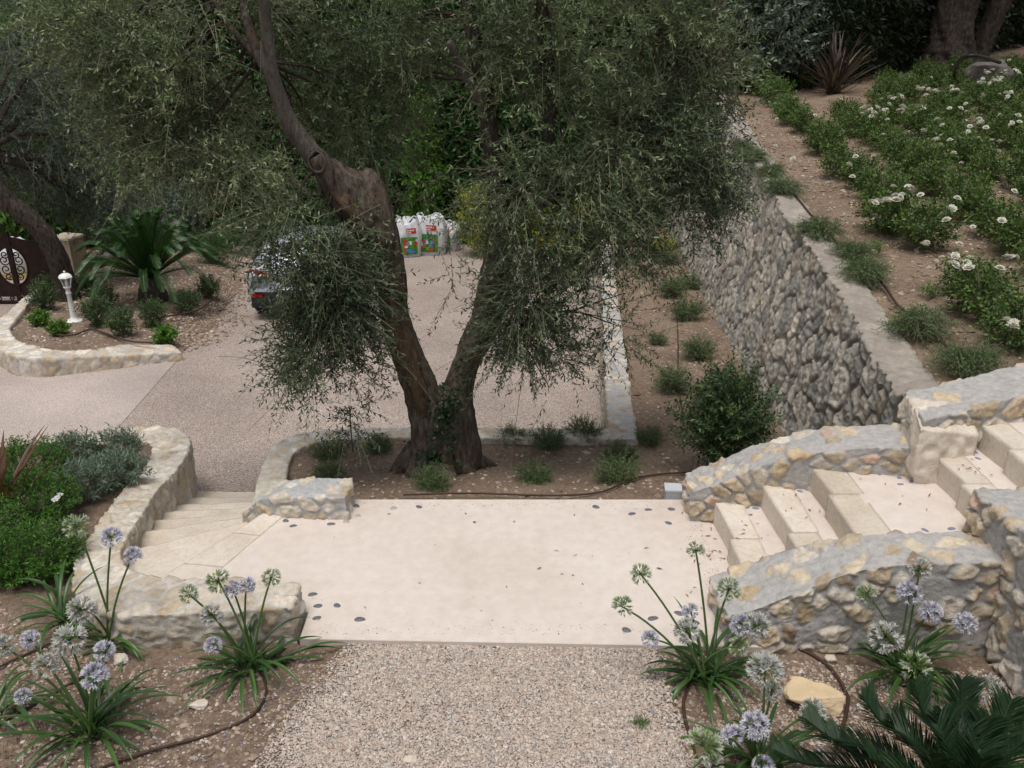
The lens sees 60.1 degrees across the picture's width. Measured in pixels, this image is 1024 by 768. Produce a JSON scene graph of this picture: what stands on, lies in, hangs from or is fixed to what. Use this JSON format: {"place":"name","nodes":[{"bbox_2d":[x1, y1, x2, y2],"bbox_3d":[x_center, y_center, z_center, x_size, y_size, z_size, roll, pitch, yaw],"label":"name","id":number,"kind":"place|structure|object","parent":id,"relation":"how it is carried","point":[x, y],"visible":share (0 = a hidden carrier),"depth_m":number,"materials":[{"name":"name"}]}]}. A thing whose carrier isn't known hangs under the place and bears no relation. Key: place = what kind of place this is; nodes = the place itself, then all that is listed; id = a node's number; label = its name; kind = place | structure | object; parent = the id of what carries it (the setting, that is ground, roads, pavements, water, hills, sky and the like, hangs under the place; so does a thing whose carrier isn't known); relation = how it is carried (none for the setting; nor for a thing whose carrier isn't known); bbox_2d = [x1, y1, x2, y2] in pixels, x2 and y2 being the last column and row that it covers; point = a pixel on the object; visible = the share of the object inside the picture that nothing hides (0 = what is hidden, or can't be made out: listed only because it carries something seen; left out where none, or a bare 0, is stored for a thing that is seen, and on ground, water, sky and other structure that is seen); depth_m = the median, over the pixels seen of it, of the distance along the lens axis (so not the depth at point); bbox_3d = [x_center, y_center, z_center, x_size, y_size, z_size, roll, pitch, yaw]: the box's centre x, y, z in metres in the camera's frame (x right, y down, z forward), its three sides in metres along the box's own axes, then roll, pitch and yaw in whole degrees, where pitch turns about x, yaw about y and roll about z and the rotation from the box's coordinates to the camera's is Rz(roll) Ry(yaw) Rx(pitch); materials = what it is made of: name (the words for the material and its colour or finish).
{"place":"outdoors","nodes":[
{"label":"outdoors","id":0,"kind":"place"},
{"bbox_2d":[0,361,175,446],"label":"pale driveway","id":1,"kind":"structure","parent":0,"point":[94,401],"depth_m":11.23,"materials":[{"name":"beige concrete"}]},
{"bbox_2d":[0,290,182,377],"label":"kerb wall","id":2,"kind":"structure","parent":1,"relation":"on","point":[18,358],"depth_m":12.48,"materials":[{"name":"stone"}]},
{"bbox_2d":[11,250,253,351],"bbox_3d":[-6.831,-1.908,17.634,4.658,1.317,11.045,0,23,0],"label":"island bed","id":3,"kind":"object","parent":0,"point":[39,332],"visible":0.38,"depth_m":14.94,"materials":[{"name":"soil"}]},
{"bbox_2d":[19,277,63,309],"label":"shrub","id":4,"kind":"object","parent":3,"relation":"on","point":[43,289],"visible":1,"depth_m":15.08,"materials":[{"name":"green plant"}]},
{"bbox_2d":[0,0,181,301],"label":"olive tree","id":5,"kind":"object","parent":3,"relation":"on","point":[27,217],"visible":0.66,"depth_m":15.86,"materials":[{"name":"green plant"}]},
{"bbox_2d":[74,290,115,327],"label":"shrub","id":6,"kind":"object","parent":3,"relation":"on","point":[102,305],"visible":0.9,"depth_m":13.91,"materials":[{"name":"green plant"}]},
{"bbox_2d":[100,302,137,335],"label":"shrub","id":7,"kind":"object","parent":3,"relation":"on","point":[117,325],"visible":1,"depth_m":13.39,"materials":[{"name":"green plant"}]},
{"bbox_2d":[12,250,250,346],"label":"bed stones","id":8,"kind":"object","parent":3,"relation":"on","point":[74,331],"visible":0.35,"depth_m":15.80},
{"bbox_2d":[11,250,253,349],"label":"soil clods","id":9,"kind":"object","parent":3,"relation":"on","point":[127,294],"visible":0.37,"depth_m":15.39,"materials":[{"name":"soil"}]},
{"bbox_2d":[72,206,219,304],"bbox_3d":[-6.436,-2.208,15.562,2.676,1.839,2.565,0,23,0],"label":"cycad","id":10,"kind":"object","parent":3,"relation":"on","point":[148,256],"visible":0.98,"depth_m":15.28,"materials":[{"name":"green plant"}]},
{"bbox_2d":[135,294,169,327],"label":"shrub","id":11,"kind":"object","parent":3,"relation":"on","point":[153,313],"visible":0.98,"depth_m":14.06,"materials":[{"name":"green plant"}]},
{"bbox_2d":[142,174,214,249],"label":"silver shrub","id":12,"kind":"object","parent":3,"relation":"on","point":[178,201],"visible":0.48,"depth_m":21.45,"materials":[{"name":"green plant"}]},
{"bbox_2d":[138,251,251,351],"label":"soil clods","id":13,"kind":"object","parent":3,"relation":"on","point":[213,327],"visible":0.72,"depth_m":15.44,"materials":[{"name":"soil"}]},
{"bbox_2d":[186,221,235,266],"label":"feathery shrub","id":14,"kind":"object","parent":3,"relation":"on","point":[221,244],"visible":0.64,"depth_m":19.90,"materials":[{"name":"green plant"}]},
{"bbox_2d":[0,242,600,491],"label":"driveway","id":15,"kind":"structure","parent":0,"point":[204,406],"depth_m":11.53,"materials":[{"name":"concrete"}]},
{"bbox_2d":[0,231,49,303],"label":"metal gate","id":16,"kind":"structure","parent":15,"relation":"on","point":[30,252],"depth_m":16.43,"materials":[{"name":"metal"}]},
{"bbox_2d":[0,0,150,246],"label":"bright hedge","id":17,"kind":"object","parent":15,"relation":"on","point":[6,223],"visible":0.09,"depth_m":21.13,"materials":[{"name":"green plant"}]},
{"bbox_2d":[248,226,373,311],"bbox_3d":[-3.718,-2.354,17.090,1.880,1.402,4.070,1,17,2],"label":"parked car","id":18,"kind":"object","parent":15,"relation":"on","point":[259,292],"visible":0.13,"depth_m":15.30,"materials":[{"name":"silver metal"}]},
{"bbox_2d":[396,216,421,257],"bbox_3d":[-2.632,-3.703,22.053,0.754,1.052,0.715,-6,24,-13],"label":"bulk bag","id":19,"kind":"object","parent":15,"relation":"on","point":[410,233],"visible":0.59,"depth_m":21.80,"materials":[{"name":"white plastic"}]},
{"bbox_2d":[398,85,450,218],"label":"leafy shrub","id":20,"kind":"object","parent":15,"relation":"on","point":[423,175],"visible":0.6,"depth_m":22.70,"materials":[{"name":"green plant"}]},
{"bbox_2d":[416,212,447,255],"bbox_3d":[-2.054,-3.827,22.324,0.821,1.097,0.714,3,23,6],"label":"bulk bag","id":21,"kind":"object","parent":15,"relation":"on","point":[428,245],"visible":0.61,"depth_m":22.08,"materials":[{"name":"white plastic"}]},
{"bbox_2d":[251,643,699,767],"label":"gravel path","id":22,"kind":"structure","parent":0,"point":[374,728],"depth_m":4.11,"materials":[{"name":"beige gravel"}]},
{"bbox_2d":[212,500,781,652],"bbox_3d":[-0.210,1.652,5.449,3.260,1.300,1.480,0,23,0],"label":"landing","id":23,"kind":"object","parent":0,"point":[387,561],"visible":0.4,"depth_m":5.14,"materials":[{"name":"concrete"}]},
{"bbox_2d":[0,442,1023,767],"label":"front bed","id":24,"kind":"object","parent":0,"point":[12,598],"visible":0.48,"depth_m":4.31,"materials":[{"name":"soil"}]},
{"bbox_2d":[0,425,57,503],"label":"flax plant","id":25,"kind":"object","parent":24,"relation":"on","point":[2,467],"visible":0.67,"depth_m":6.18,"materials":[{"name":"brown plant"}]},
{"bbox_2d":[0,663,73,737],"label":"agapanthus","id":26,"kind":"object","parent":24,"relation":"on","point":[11,701],"visible":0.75,"depth_m":4.14,"materials":[{"name":"green plant"}]},
{"bbox_2d":[0,431,75,492],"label":"ground cover","id":27,"kind":"object","parent":24,"relation":"on","point":[44,457],"visible":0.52,"depth_m":7.07,"materials":[{"name":"plant"}]},
{"bbox_2d":[0,465,85,537],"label":"ground cover","id":28,"kind":"object","parent":24,"relation":"on","point":[57,495],"visible":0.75,"depth_m":6.16,"materials":[{"name":"plant"}]},
{"bbox_2d":[0,512,91,589],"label":"ground cover","id":29,"kind":"object","parent":24,"relation":"on","point":[33,564],"visible":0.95,"depth_m":5.18,"materials":[{"name":"plant"}]},
{"bbox_2d":[5,558,105,650],"bbox_3d":[-2.444,1.227,4.727,0.611,0.314,0.614,9,25,21],"label":"agapanthus","id":30,"kind":"object","parent":24,"relation":"on","point":[58,611],"visible":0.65,"depth_m":4.78,"materials":[{"name":"green plant"}]},
{"bbox_2d":[44,425,105,472],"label":"lavender clump","id":31,"kind":"object","parent":24,"relation":"on","point":[72,440],"visible":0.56,"depth_m":7.39,"materials":[{"name":"green plant"}]},
{"bbox_2d":[47,450,118,505],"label":"lavender clump","id":32,"kind":"object","parent":24,"relation":"on","point":[82,475],"visible":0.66,"depth_m":6.56,"materials":[{"name":"green plant"}]},
{"bbox_2d":[0,622,185,767],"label":"agapanthus","id":33,"kind":"object","parent":24,"relation":"on","point":[92,711],"visible":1,"depth_m":3.90,"materials":[{"name":"green plant"}]},
{"bbox_2d":[45,514,149,680],"bbox_3d":[-2.099,1.056,4.479,0.598,0.838,0.563,15,27,31],"label":"agapanthus","id":34,"kind":"object","parent":24,"relation":"on","point":[92,605],"visible":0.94,"depth_m":4.43,"materials":[{"name":"green plant"}]},
{"bbox_2d":[84,422,149,463],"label":"lavender clump","id":35,"kind":"object","parent":24,"relation":"on","point":[126,438],"visible":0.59,"depth_m":7.53,"materials":[{"name":"green plant"}]},
{"bbox_2d":[80,442,154,494],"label":"lavender clump","id":36,"kind":"object","parent":24,"relation":"on","point":[131,465],"visible":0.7,"depth_m":6.87,"materials":[{"name":"green plant"}]},
{"bbox_2d":[99,654,267,767],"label":"irrigation hose","id":37,"kind":"object","parent":24,"relation":"on","point":[198,737],"visible":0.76,"depth_m":3.99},
{"bbox_2d":[165,568,347,716],"bbox_3d":[-1.260,1.211,4.353,0.834,0.762,0.804,0,23,0],"label":"agapanthus","id":38,"kind":"object","parent":24,"relation":"on","point":[248,652],"visible":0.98,"depth_m":4.28,"materials":[{"name":"green plant"}]},
{"bbox_2d":[0,609,1023,767],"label":"bed stones","id":39,"kind":"object","parent":24,"relation":"on","point":[852,690],"visible":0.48,"depth_m":4.22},
{"bbox_2d":[611,541,786,742],"bbox_3d":[0.934,1.151,4.242,0.706,0.928,0.703,19,30,38],"label":"agapanthus","id":40,"kind":"object","parent":24,"relation":"on","point":[709,668],"visible":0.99,"depth_m":4.22,"materials":[{"name":"green plant"}]},
{"bbox_2d":[680,649,835,767],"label":"agapanthus","id":41,"kind":"object","parent":24,"relation":"on","point":[755,741],"visible":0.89,"depth_m":3.69,"materials":[{"name":"green plant"}]},
{"bbox_2d":[783,676,845,716],"bbox_3d":[1.428,1.486,4.189,0.282,0.093,0.164,8,24,18],"label":"boulder","id":42,"kind":"object","parent":24,"relation":"on","point":[797,689],"visible":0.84,"depth_m":4.16,"materials":[{"name":"beige stone"}]},
{"bbox_2d":[707,530,1002,656],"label":"stair wall","id":43,"kind":"structure","parent":24,"relation":"on","point":[803,597],"depth_m":4.47,"materials":[{"name":"stone"}]},
{"bbox_2d":[713,422,1023,565],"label":"garden stairs","id":44,"kind":"structure","parent":24,"relation":"on","point":[845,503],"depth_m":5.05,"materials":[{"name":"stone"}]},
{"bbox_2d":[905,397,978,483],"bbox_3d":[2.517,0.344,5.209,0.414,0.459,0.305,0,23,0],"label":"corner stone","id":45,"kind":"object","parent":44,"relation":"on","point":[930,447],"visible":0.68,"depth_m":5.12,"materials":[{"name":"stone"}]},
{"bbox_2d":[897,363,1023,449],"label":"stone wall","id":46,"kind":"structure","parent":44,"relation":"on","point":[996,396],"depth_m":5.23,"materials":[{"name":"beige stone"}]},
{"bbox_2d":[760,671,1023,767],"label":"cycad","id":47,"kind":"object","parent":24,"relation":"on","point":[953,722],"visible":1,"depth_m":3.28,"materials":[{"name":"green plant"}]},
{"bbox_2d":[843,556,978,719],"bbox_3d":[1.915,1.204,4.250,0.671,0.752,0.751,0,23,0],"label":"agapanthus","id":48,"kind":"object","parent":24,"relation":"on","point":[911,663],"visible":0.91,"depth_m":4.26,"materials":[{"name":"green plant"}]},
{"bbox_2d":[962,485,1023,700],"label":"stone wall","id":49,"kind":"structure","parent":24,"relation":"on","point":[995,518],"depth_m":4.33,"materials":[{"name":"beige stone"}]},
{"bbox_2d":[288,228,785,499],"bbox_3d":[1.009,-1.461,13.553,4.496,1.834,16.419,2,23,5],"label":"bed","id":50,"kind":"object","parent":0,"point":[569,456],"visible":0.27,"depth_m":7.42,"materials":[{"name":"soil"}]},
{"bbox_2d":[322,406,383,455],"bbox_3d":[-1.320,0.395,7.259,0.485,0.513,0.441,10,25,23],"label":"olive sapling","id":51,"kind":"object","parent":50,"relation":"on","point":[346,432],"visible":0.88,"depth_m":7.25,"materials":[{"name":"green plant"}]},
{"bbox_2d":[0,0,783,478],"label":"olive tree","id":52,"kind":"object","parent":50,"relation":"on","point":[328,296],"visible":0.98,"depth_m":6.10,"materials":[{"name":"green plant"}]},
{"bbox_2d":[409,459,454,492],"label":"shrub","id":53,"kind":"object","parent":50,"relation":"on","point":[432,481],"visible":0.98,"depth_m":6.42,"materials":[{"name":"green plant"}]},
{"bbox_2d":[511,455,558,484],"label":"shrub","id":54,"kind":"object","parent":50,"relation":"on","point":[529,473],"visible":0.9,"depth_m":6.60,"materials":[{"name":"green plant"}]},
{"bbox_2d":[296,229,779,499],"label":"soil clods","id":55,"kind":"object","parent":50,"relation":"on","point":[637,393],"visible":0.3,"depth_m":7.32,"materials":[{"name":"soil"}]},
{"bbox_2d":[586,447,643,485],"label":"shrub","id":56,"kind":"object","parent":50,"relation":"on","point":[614,471],"visible":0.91,"depth_m":6.60,"materials":[{"name":"green plant"}]},
{"bbox_2d":[649,358,692,398],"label":"shrub","id":57,"kind":"object","parent":50,"relation":"on","point":[671,382],"visible":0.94,"depth_m":8.90,"materials":[{"name":"green plant"}]},
{"bbox_2d":[659,345,787,465],"bbox_3d":[1.602,0.221,6.680,0.963,0.977,0.896,14,26,29],"label":"leafy shrub","id":58,"kind":"object","parent":50,"relation":"on","point":[725,400],"visible":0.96,"depth_m":6.53,"materials":[{"name":"green plant"}]},
{"bbox_2d":[681,422,910,521],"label":"stair wall","id":59,"kind":"structure","parent":50,"relation":"on","point":[793,460],"depth_m":5.42,"materials":[{"name":"stone"}]},
{"bbox_2d":[725,42,1023,384],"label":"terrace","id":60,"kind":"structure","parent":0,"point":[817,96],"depth_m":8.88,"materials":[{"name":"soil"}]},
{"bbox_2d":[712,0,833,88],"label":"silver shrub","id":61,"kind":"object","parent":60,"relation":"on","point":[775,16],"visible":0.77,"depth_m":16.38,"materials":[{"name":"green plant"}]},
{"bbox_2d":[754,173,811,200],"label":"rosemary shrub","id":62,"kind":"object","parent":60,"relation":"on","point":[787,187],"visible":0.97,"depth_m":9.94,"materials":[{"name":"green plant"}]},
{"bbox_2d":[786,212,853,244],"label":"rosemary shrub","id":63,"kind":"object","parent":60,"relation":"on","point":[817,227],"visible":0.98,"depth_m":8.42,"materials":[{"name":"green plant"}]},
{"bbox_2d":[774,141,868,179],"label":"rose bush","id":64,"kind":"object","parent":60,"relation":"on","point":[834,159],"visible":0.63,"depth_m":10.65,"materials":[{"name":"green plant"}]},
{"bbox_2d":[801,118,853,155],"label":"rose bush","id":65,"kind":"object","parent":60,"relation":"on","point":[819,139],"visible":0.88,"depth_m":11.69,"materials":[{"name":"green plant"}]},
{"bbox_2d":[769,25,891,94],"bbox_3d":[5.875,-6.042,16.445,2.053,1.267,1.904,5,23,11],"label":"flax plant","id":66,"kind":"object","parent":60,"relation":"on","point":[837,76],"visible":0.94,"depth_m":16.28,"materials":[{"name":"brown plant"}]},
{"bbox_2d":[790,148,887,188],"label":"rose bush","id":67,"kind":"object","parent":60,"relation":"on","point":[860,163],"visible":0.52,"depth_m":10.11,"materials":[{"name":"green plant"}]},
{"bbox_2d":[822,234,882,261],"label":"rosemary shrub","id":68,"kind":"object","parent":60,"relation":"on","point":[847,249],"visible":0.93,"depth_m":7.86,"materials":[{"name":"green plant"}]},
{"bbox_2d":[692,0,1023,109],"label":"dark hedge","id":69,"kind":"object","parent":60,"relation":"on","point":[898,30],"visible":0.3,"depth_m":17.84,"materials":[{"name":"green plant"}]},
{"bbox_2d":[828,253,902,289],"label":"rosemary shrub","id":70,"kind":"object","parent":60,"relation":"on","point":[867,271],"visible":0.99,"depth_m":7.31,"materials":[{"name":"green plant"}]},
{"bbox_2d":[812,181,929,237],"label":"rose bush","id":71,"kind":"object","parent":60,"relation":"on","point":[885,208],"visible":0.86,"depth_m":8.53,"materials":[{"name":"green plant"}]},
{"bbox_2d":[850,108,903,143],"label":"rose bush","id":72,"kind":"object","parent":60,"relation":"on","point":[864,131],"visible":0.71,"depth_m":12.21,"materials":[{"name":"green plant"}]},
{"bbox_2d":[746,108,1022,383],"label":"soil clods","id":73,"kind":"object","parent":60,"relation":"on","point":[895,256],"visible":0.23,"depth_m":9.23,"materials":[{"name":"soil"}]},
{"bbox_2d":[849,167,920,212],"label":"rose bush","id":74,"kind":"object","parent":60,"relation":"on","point":[880,182],"visible":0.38,"depth_m":9.11,"materials":[{"name":"green plant"}]},
{"bbox_2d":[877,125,940,169],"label":"rose bush","id":75,"kind":"object","parent":60,"relation":"on","point":[896,154],"visible":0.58,"depth_m":10.72,"materials":[{"name":"green plant"}]},
{"bbox_2d":[872,300,968,349],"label":"rosemary shrub","id":76,"kind":"object","parent":60,"relation":"on","point":[924,325],"visible":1,"depth_m":6.27,"materials":[{"name":"green plant"}]},
{"bbox_2d":[894,99,952,135],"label":"rose bush","id":77,"kind":"object","parent":60,"relation":"on","point":[914,119],"visible":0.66,"depth_m":12.56,"materials":[{"name":"green plant"}]},
{"bbox_2d":[892,137,957,179],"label":"rose bush","id":78,"kind":"object","parent":60,"relation":"on","point":[917,155],"visible":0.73,"depth_m":10.14,"materials":[{"name":"green plant"}]},
{"bbox_2d":[887,191,973,252],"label":"rose bush","id":79,"kind":"object","parent":60,"relation":"on","point":[929,228],"visible":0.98,"depth_m":8.05,"materials":[{"name":"green plant"}]},
{"bbox_2d":[905,155,963,197],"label":"rose bush","id":80,"kind":"object","parent":60,"relation":"on","point":[930,176],"visible":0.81,"depth_m":9.72,"materials":[{"name":"green plant"}]},
{"bbox_2d":[915,0,1012,76],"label":"old tree","id":81,"kind":"object","parent":60,"relation":"on","point":[953,26],"visible":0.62,"depth_m":18.09,"materials":[{"name":"brown plant"}]},
{"bbox_2d":[913,331,1014,380],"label":"rosemary shrub","id":82,"kind":"object","parent":60,"relation":"on","point":[965,359],"visible":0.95,"depth_m":5.72,"materials":[{"name":"green plant"}]},
{"bbox_2d":[937,163,999,205],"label":"rose bush","id":83,"kind":"object","parent":60,"relation":"on","point":[948,183],"visible":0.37,"depth_m":9.23,"materials":[{"name":"green plant"}]},
{"bbox_2d":[919,225,1019,295],"bbox_3d":[3.592,-0.959,7.097,0.665,0.448,0.864,-2,23,-5],"label":"rose bush","id":84,"kind":"object","parent":60,"relation":"on","point":[955,256],"visible":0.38,"depth_m":7.03,"materials":[{"name":"green plant"}]},
{"bbox_2d":[938,131,1003,169],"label":"rose bush","id":85,"kind":"object","parent":60,"relation":"on","point":[967,147],"visible":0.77,"depth_m":10.57,"materials":[{"name":"green plant"}]},
{"bbox_2d":[942,172,1006,222],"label":"rose bush","id":86,"kind":"object","parent":60,"relation":"on","point":[977,198],"visible":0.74,"depth_m":8.73,"materials":[{"name":"green plant"}]},
{"bbox_2d":[935,254,1023,326],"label":"rose bush","id":87,"kind":"object","parent":60,"relation":"on","point":[968,284],"visible":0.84,"depth_m":6.54,"materials":[{"name":"green plant"}]},
{"bbox_2d":[962,59,1013,86],"bbox_3d":[8.610,-5.445,16.047,0.884,0.843,0.867,0,23,0],"label":"boulder","id":88,"kind":"object","parent":60,"relation":"on","point":[975,70],"visible":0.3,"depth_m":15.71,"materials":[{"name":"grey stone"}]},
{"bbox_2d":[966,144,1011,182],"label":"rose bush","id":89,"kind":"object","parent":60,"relation":"on","point":[982,166],"visible":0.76,"depth_m":10.15,"materials":[{"name":"green plant"}]},
{"bbox_2d":[962,188,1023,241],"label":"rose bush","id":90,"kind":"object","parent":60,"relation":"on","point":[978,219],"visible":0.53,"depth_m":8.28,"materials":[{"name":"green plant"}]},
{"bbox_2d":[971,286,1023,355],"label":"rose bush","id":91,"kind":"object","parent":60,"relation":"on","point":[1005,320],"visible":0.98,"depth_m":6.06,"materials":[{"name":"green plant"}]},
{"bbox_2d":[974,200,1023,254],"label":"rose bush","id":92,"kind":"object","parent":60,"relation":"on","point":[1014,231],"visible":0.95,"depth_m":7.78,"materials":[{"name":"green plant"}]},
{"bbox_2d":[981,107,1023,147],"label":"rose bush","id":93,"kind":"object","parent":60,"relation":"on","point":[1005,130],"visible":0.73,"depth_m":11.65,"materials":[{"name":"green plant"}]},
{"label":"ground","id":94,"kind":"structure","parent":0,"visible":0},
{"bbox_2d":[5,425,306,648],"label":"stone wall","id":95,"kind":"structure","parent":94,"relation":"on","point":[153,611],"depth_m":4.72,"materials":[{"name":"beige stone"}]},
{"bbox_2d":[126,491,281,579],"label":"garden stairs","id":96,"kind":"structure","parent":94,"relation":"on","point":[201,534],"depth_m":5.69,"materials":[{"name":"stone"}]},
{"bbox_2d":[242,476,354,522],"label":"stone wall","id":97,"kind":"structure","parent":94,"relation":"on","point":[313,498],"depth_m":5.65,"materials":[{"name":"beige stone"}]},
{"bbox_2d":[39,0,695,246],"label":"laurel hedge","id":98,"kind":"object","parent":94,"relation":"on","point":[468,125],"visible":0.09,"depth_m":22.87,"materials":[{"name":"green plant"}]},
{"bbox_2d":[252,427,610,504],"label":"stone wall","id":99,"kind":"structure","parent":94,"relation":"on","point":[283,453],"depth_m":7.58,"materials":[{"name":"beige stone"}]},
{"bbox_2d":[598,239,637,444],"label":"stone wall","id":100,"kind":"structure","parent":94,"relation":"on","point":[617,416],"depth_m":9.09,"materials":[{"name":"grey stone"}]},
{"bbox_2d":[665,85,938,435],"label":"retaining wall","id":101,"kind":"structure","parent":94,"relation":"on","point":[796,319],"depth_m":8.11,"materials":[{"name":"grey stone"}]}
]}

